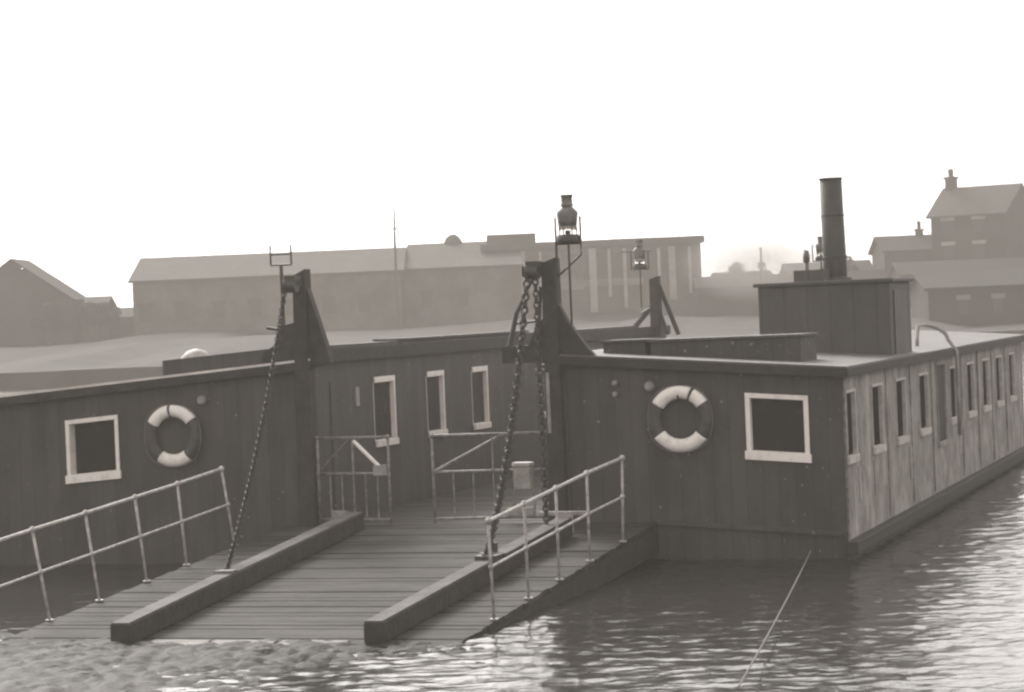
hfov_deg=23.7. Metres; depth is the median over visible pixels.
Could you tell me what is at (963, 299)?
window
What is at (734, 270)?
misty tree
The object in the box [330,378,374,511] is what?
cabin door
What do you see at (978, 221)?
window
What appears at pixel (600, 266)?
window
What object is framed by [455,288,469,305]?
window
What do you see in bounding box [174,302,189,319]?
window
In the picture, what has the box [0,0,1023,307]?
sky
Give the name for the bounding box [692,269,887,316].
quay shed
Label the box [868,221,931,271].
quay house
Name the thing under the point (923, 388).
window
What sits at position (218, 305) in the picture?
window
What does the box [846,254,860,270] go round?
misty tree
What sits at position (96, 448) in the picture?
window
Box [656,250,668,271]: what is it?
window
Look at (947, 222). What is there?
window
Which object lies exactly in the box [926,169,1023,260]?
gabled house
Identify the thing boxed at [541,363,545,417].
window
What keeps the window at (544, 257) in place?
in the glazed shed at (605, 278)
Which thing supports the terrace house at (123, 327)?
on the bank
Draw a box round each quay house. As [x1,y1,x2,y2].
[711,270,771,276]
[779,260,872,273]
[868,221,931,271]
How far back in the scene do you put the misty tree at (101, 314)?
199.18 m
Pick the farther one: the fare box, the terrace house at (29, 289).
the terrace house at (29, 289)
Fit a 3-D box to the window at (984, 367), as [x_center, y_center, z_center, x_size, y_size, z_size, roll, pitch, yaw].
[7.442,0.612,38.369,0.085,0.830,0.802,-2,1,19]
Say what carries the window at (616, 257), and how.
in the glazed shed at (605, 278)
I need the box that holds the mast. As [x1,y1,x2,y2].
[389,205,399,328]
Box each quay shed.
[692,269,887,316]
[887,257,1023,307]
[909,269,1023,325]
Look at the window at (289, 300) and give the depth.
199.90 m
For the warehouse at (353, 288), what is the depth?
199.97 m
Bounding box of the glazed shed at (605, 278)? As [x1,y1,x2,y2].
[481,233,704,318]
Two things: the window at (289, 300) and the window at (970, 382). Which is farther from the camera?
the window at (289, 300)
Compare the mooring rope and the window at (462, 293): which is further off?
the window at (462, 293)
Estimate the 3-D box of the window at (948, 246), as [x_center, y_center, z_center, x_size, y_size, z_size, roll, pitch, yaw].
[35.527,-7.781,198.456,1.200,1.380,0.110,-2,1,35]
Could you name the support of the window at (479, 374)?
in the chain ferry
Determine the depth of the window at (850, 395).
27.77 m
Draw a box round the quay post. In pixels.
[757,248,764,283]
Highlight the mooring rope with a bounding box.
[738,550,810,686]
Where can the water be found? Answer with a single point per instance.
(932, 603)
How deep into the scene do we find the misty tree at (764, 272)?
205.47 m
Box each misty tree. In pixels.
[75,302,121,340]
[724,262,754,275]
[754,268,768,274]
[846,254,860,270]
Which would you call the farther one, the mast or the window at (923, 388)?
the mast
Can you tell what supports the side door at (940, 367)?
in the chain ferry
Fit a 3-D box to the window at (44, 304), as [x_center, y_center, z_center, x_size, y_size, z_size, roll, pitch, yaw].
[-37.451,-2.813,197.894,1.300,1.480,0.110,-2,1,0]
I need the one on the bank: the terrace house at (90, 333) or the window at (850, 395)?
the terrace house at (90, 333)
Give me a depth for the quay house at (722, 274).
215.05 m
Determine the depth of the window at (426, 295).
201.91 m
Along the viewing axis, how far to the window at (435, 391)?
33.46 m
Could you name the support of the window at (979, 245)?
in the gabled house at (980, 222)
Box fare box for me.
[512,462,533,488]
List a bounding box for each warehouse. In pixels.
[128,247,406,335]
[403,234,523,327]
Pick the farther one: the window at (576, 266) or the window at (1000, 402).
the window at (576, 266)
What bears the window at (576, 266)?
in the glazed shed at (605, 278)
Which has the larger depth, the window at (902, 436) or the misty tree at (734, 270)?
the misty tree at (734, 270)
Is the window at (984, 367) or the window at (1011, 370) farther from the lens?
the window at (1011, 370)
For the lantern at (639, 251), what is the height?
0.520 m
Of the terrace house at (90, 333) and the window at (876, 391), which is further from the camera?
the terrace house at (90, 333)
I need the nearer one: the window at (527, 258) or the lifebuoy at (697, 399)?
the lifebuoy at (697, 399)
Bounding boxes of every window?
[42,302,57,314]
[65,415,121,483]
[137,303,152,321]
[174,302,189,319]
[210,300,225,318]
[247,299,262,316]
[285,297,292,315]
[320,295,335,313]
[357,294,372,312]
[373,375,398,446]
[419,289,433,307]
[426,370,447,437]
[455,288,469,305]
[471,366,491,429]
[525,256,532,261]
[538,255,554,261]
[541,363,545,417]
[561,254,580,275]
[585,253,604,274]
[610,252,627,273]
[632,251,651,272]
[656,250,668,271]
[680,249,698,270]
[744,393,811,462]
[844,388,859,464]
[870,382,886,454]
[894,377,909,445]
[917,372,931,436]
[940,217,953,234]
[941,242,954,258]
[948,365,957,424]
[956,295,970,313]
[965,361,976,417]
[971,215,984,232]
[972,240,985,257]
[981,358,991,412]
[991,293,1004,311]
[994,355,1004,406]
[1007,352,1016,401]
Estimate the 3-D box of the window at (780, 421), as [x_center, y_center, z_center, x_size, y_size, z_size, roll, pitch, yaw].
[3.002,0.920,27.509,0.760,0.810,0.135,-2,1,19]
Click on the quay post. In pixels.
(761, 265)
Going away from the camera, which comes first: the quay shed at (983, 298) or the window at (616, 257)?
the quay shed at (983, 298)
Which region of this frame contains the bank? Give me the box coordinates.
[0,307,1023,389]
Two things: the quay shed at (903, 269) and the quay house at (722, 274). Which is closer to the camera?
the quay shed at (903, 269)
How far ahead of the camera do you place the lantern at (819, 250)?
42.98 m
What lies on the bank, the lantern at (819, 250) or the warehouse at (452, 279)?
the warehouse at (452, 279)
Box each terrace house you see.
[0,259,84,345]
[77,296,116,342]
[112,307,134,338]
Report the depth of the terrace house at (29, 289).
197.96 m
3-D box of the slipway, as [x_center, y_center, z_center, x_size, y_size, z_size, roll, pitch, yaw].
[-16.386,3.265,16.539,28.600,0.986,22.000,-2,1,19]
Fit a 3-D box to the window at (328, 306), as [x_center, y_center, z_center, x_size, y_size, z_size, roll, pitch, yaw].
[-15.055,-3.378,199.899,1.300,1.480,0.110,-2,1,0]
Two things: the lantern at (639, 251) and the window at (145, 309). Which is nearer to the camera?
the lantern at (639, 251)
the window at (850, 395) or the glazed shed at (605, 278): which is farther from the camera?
the glazed shed at (605, 278)
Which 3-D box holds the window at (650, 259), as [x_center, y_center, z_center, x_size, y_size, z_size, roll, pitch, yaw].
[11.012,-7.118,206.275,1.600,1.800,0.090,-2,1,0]
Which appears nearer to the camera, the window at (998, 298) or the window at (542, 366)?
the window at (542, 366)
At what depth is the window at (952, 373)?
35.24 m
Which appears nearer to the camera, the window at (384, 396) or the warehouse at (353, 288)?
the window at (384, 396)
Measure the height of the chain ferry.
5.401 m
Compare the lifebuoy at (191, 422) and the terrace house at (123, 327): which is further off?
the terrace house at (123, 327)
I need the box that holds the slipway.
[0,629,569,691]
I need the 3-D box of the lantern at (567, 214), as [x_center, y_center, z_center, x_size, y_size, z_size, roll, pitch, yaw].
[0.640,-1.475,28.208,0.276,0.551,0.276,-2,1,19]
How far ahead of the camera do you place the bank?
153.00 m
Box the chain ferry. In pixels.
[0,177,1023,646]
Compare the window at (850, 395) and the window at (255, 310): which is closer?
the window at (850, 395)
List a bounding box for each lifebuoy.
[144,404,201,466]
[647,385,712,452]
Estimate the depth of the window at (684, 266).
206.24 m
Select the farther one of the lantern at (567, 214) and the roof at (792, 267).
the roof at (792, 267)
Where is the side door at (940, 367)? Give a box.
[935,360,949,446]
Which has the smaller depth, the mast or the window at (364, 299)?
the mast
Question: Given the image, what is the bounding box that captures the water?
[0,347,1023,691]
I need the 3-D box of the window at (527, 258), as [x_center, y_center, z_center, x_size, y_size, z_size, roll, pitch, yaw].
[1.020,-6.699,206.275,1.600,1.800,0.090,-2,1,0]
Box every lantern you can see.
[556,194,579,242]
[633,240,646,268]
[815,236,822,259]

